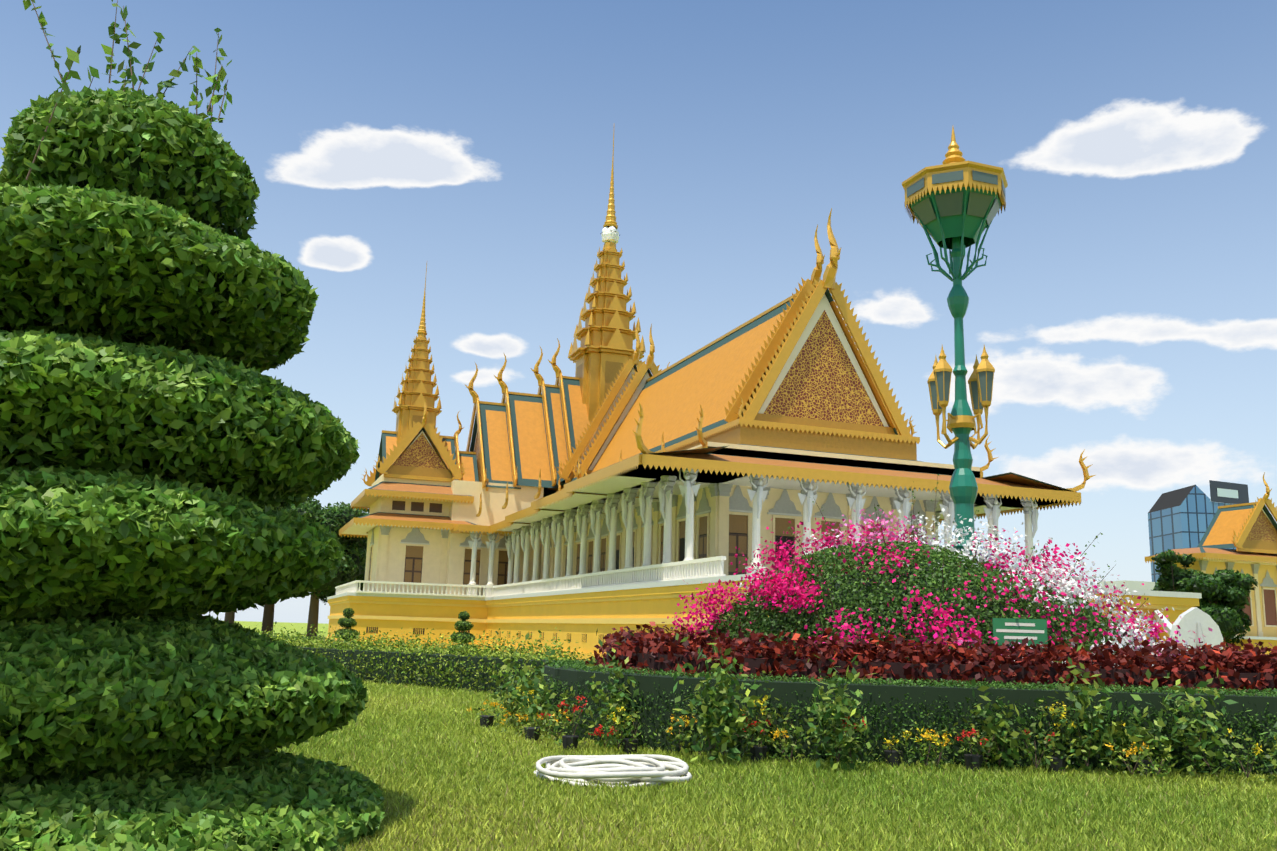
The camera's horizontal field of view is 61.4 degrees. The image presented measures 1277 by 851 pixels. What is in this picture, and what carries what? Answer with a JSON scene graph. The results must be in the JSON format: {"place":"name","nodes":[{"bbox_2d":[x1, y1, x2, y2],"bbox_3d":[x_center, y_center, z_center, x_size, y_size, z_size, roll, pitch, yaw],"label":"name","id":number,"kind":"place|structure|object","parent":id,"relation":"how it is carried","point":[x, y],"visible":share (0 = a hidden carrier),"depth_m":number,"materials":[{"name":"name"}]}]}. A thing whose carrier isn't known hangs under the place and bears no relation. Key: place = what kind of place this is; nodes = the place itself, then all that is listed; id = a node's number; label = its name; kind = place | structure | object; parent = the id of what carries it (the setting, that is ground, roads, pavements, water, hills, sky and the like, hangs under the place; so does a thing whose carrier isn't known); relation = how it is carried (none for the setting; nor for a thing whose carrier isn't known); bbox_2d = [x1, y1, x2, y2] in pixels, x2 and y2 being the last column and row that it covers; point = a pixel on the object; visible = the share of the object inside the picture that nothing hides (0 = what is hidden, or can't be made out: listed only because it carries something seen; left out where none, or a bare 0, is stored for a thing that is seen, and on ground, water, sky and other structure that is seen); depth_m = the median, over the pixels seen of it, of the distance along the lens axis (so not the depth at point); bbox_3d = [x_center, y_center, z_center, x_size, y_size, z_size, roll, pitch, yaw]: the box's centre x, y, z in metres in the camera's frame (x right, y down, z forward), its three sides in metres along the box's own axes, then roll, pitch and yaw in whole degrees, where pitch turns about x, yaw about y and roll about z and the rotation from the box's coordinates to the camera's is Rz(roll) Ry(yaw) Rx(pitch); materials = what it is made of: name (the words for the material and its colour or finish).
{"place":"outdoors","nodes":[
{"label":"outdoors","id":0,"kind":"place"},
{"bbox_2d":[224,610,234,623],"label":"tree","id":1,"kind":"object","parent":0,"point":[230,616],"depth_m":123.07,"materials":[{"name":"brown wood"}]},
{"bbox_2d":[0,0,1276,623],"label":"sky","id":2,"kind":"structure","parent":0,"point":[1122,306],"materials":[{"name":"blue"}]},
{"bbox_2d":[234,621,1237,845],"bbox_3d":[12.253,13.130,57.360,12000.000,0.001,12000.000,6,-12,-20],"label":"lawn","id":3,"kind":"structure","parent":0,"point":[301,628],"depth_m":265.48,"materials":[{"name":"green plant"}]},
{"bbox_2d":[0,0,384,850],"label":"topiary tree","id":4,"kind":"object","parent":3,"relation":"on","point":[138,664],"depth_m":8.11,"materials":[{"name":"green plant"}]},
{"bbox_2d":[261,604,274,635],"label":"tree","id":5,"kind":"object","parent":3,"relation":"on","point":[268,617],"depth_m":127.88,"materials":[{"name":"brown wood"}]},
{"bbox_2d":[276,497,369,638],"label":"tree","id":6,"kind":"object","parent":3,"relation":"on","point":[320,512],"depth_m":118.07,"materials":[{"name":"green plant"}]},
{"bbox_2d":[309,540,366,604],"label":"tree","id":7,"kind":"object","parent":3,"relation":"on","point":[325,600],"depth_m":132.71,"materials":[{"name":"green plant"}]},
{"bbox_2d":[330,608,359,648],"bbox_3d":[-15.188,10.782,55.982,1.669,2.567,1.712,6,-12,-20],"label":"topiary shrub","id":8,"kind":"object","parent":3,"relation":"on","point":[350,625],"depth_m":55.82,"materials":[{"name":"green plant"}]},
{"bbox_2d":[244,622,591,695],"bbox_3d":[-9.725,7.368,33.922,13.109,2.311,18.992,6,-12,-20],"label":"yellow hedge","id":9,"kind":"object","parent":3,"relation":"on","point":[398,644],"depth_m":30.90,"materials":[{"name":"plant"}]},
{"bbox_2d":[449,611,477,653],"bbox_3d":[-9.087,10.932,55.923,1.686,2.588,1.734,6,-12,-20],"label":"topiary shrub","id":10,"kind":"object","parent":3,"relation":"on","point":[467,624],"depth_m":55.72,"materials":[{"name":"green plant"}]},
{"bbox_2d":[534,754,691,787],"bbox_3d":[-0.310,4.154,12.944,1.945,0.226,1.972,6,-12,-20],"label":"hose coil","id":11,"kind":"object","parent":3,"relation":"on","point":[638,768],"visible":0.85,"depth_m":12.58,"materials":[{"name":"white rubber"}]},
{"bbox_2d":[480,682,1258,777],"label":"flower pots","id":12,"kind":"object","parent":3,"relation":"on","point":[755,750],"visible":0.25,"depth_m":14.75,"materials":[{"name":"black"}]},
{"bbox_2d":[463,628,1276,780],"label":"flower bed plants","id":13,"kind":"object","parent":12,"relation":"in","point":[710,706],"visible":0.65,"depth_m":14.64,"materials":[{"name":"green plant"}]},
{"bbox_2d":[538,658,1276,776],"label":"green hedge","id":14,"kind":"object","parent":3,"relation":"on","point":[955,695],"depth_m":15.13,"materials":[{"name":"green plant"}]},
{"bbox_2d":[585,622,1276,694],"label":"red hedge","id":15,"kind":"object","parent":3,"relation":"on","point":[1250,658],"depth_m":16.53,"materials":[{"name":"red plant"}]},
{"bbox_2d":[667,474,1211,666],"bbox_3d":[5.815,4.915,22.124,10.875,8.254,10.804,6,-12,-20],"label":"bougainvillea bush","id":16,"kind":"object","parent":3,"relation":"on","point":[796,584],"depth_m":20.30,"materials":[{"name":"pink plant"}]},
{"bbox_2d":[902,127,1007,570],"bbox_3d":[6.978,-0.337,23.267,2.180,13.300,2.180,6,-12,-20],"label":"lamp post","id":17,"kind":"object","parent":3,"relation":"on","point":[955,202],"visible":0.94,"depth_m":23.38,"materials":[{"name":"green metal"}]},
{"bbox_2d":[992,618,1047,651],"bbox_3d":[6.373,4.300,17.897,0.900,2.140,0.060,1,-11,1],"label":"garden sign","id":18,"kind":"object","parent":3,"relation":"on","point":[1011,629],"visible":0.62,"depth_m":18.04,"materials":[{"name":"green metal"}]},
{"bbox_2d":[1154,609,1171,642],"bbox_3d":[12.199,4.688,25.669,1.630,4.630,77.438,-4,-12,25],"label":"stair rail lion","id":19,"kind":"object","parent":3,"relation":"on","point":[1168,625],"visible":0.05,"depth_m":44.19},
{"bbox_2d":[1151,549,1195,591],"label":"tree","id":20,"kind":"object","parent":3,"relation":"on","point":[1179,558],"depth_m":88.44,"materials":[{"name":"green plant"}]},
{"bbox_2d":[1153,569,1217,604],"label":"tree","id":21,"kind":"object","parent":3,"relation":"on","point":[1190,571],"depth_m":90.07,"materials":[{"name":"green plant"}]},
{"bbox_2d":[1169,607,1222,650],"bbox_3d":[18.991,7.729,36.455,1.653,3.100,0.625,1,-11,1],"label":"white stone","id":22,"kind":"object","parent":3,"relation":"on","point":[1198,621],"visible":0.44,"depth_m":36.56,"materials":[{"name":"white stone"}]},
{"bbox_2d":[1145,472,1276,654],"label":"pavilion","id":23,"kind":"structure","parent":3,"relation":"on","point":[1248,531],"depth_m":100.27,"materials":[{"name":"yellow concrete"}]},
{"bbox_2d":[1185,569,1258,646],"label":"tree","id":24,"kind":"object","parent":3,"relation":"on","point":[1235,616],"depth_m":84.55,"materials":[{"name":"green plant"}]},
{"bbox_2d":[325,424,1201,660],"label":"palace building","id":25,"kind":"structure","parent":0,"point":[628,565],"depth_m":65.69,"materials":[{"name":"paint"}]},
{"bbox_2d":[339,132,1094,537],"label":"throne hall roofs","id":26,"kind":"structure","parent":25,"relation":"on","point":[613,416],"depth_m":76.72,"materials":[{"name":"orange tile"}]},
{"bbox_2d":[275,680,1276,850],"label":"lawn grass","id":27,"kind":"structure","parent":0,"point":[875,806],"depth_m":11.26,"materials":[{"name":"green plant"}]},
{"bbox_2d":[1098,580,1154,589],"bbox_3d":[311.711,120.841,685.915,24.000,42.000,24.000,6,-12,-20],"label":"wall","id":28,"kind":"structure","parent":0,"point":[1135,585],"depth_m":679.09,"materials":[{"name":"white paint"}]},
{"bbox_2d":[1148,480,1248,581],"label":"glass building","id":29,"kind":"structure","parent":0,"point":[1180,518],"depth_m":906.44,"materials":[{"name":"blue glass"}]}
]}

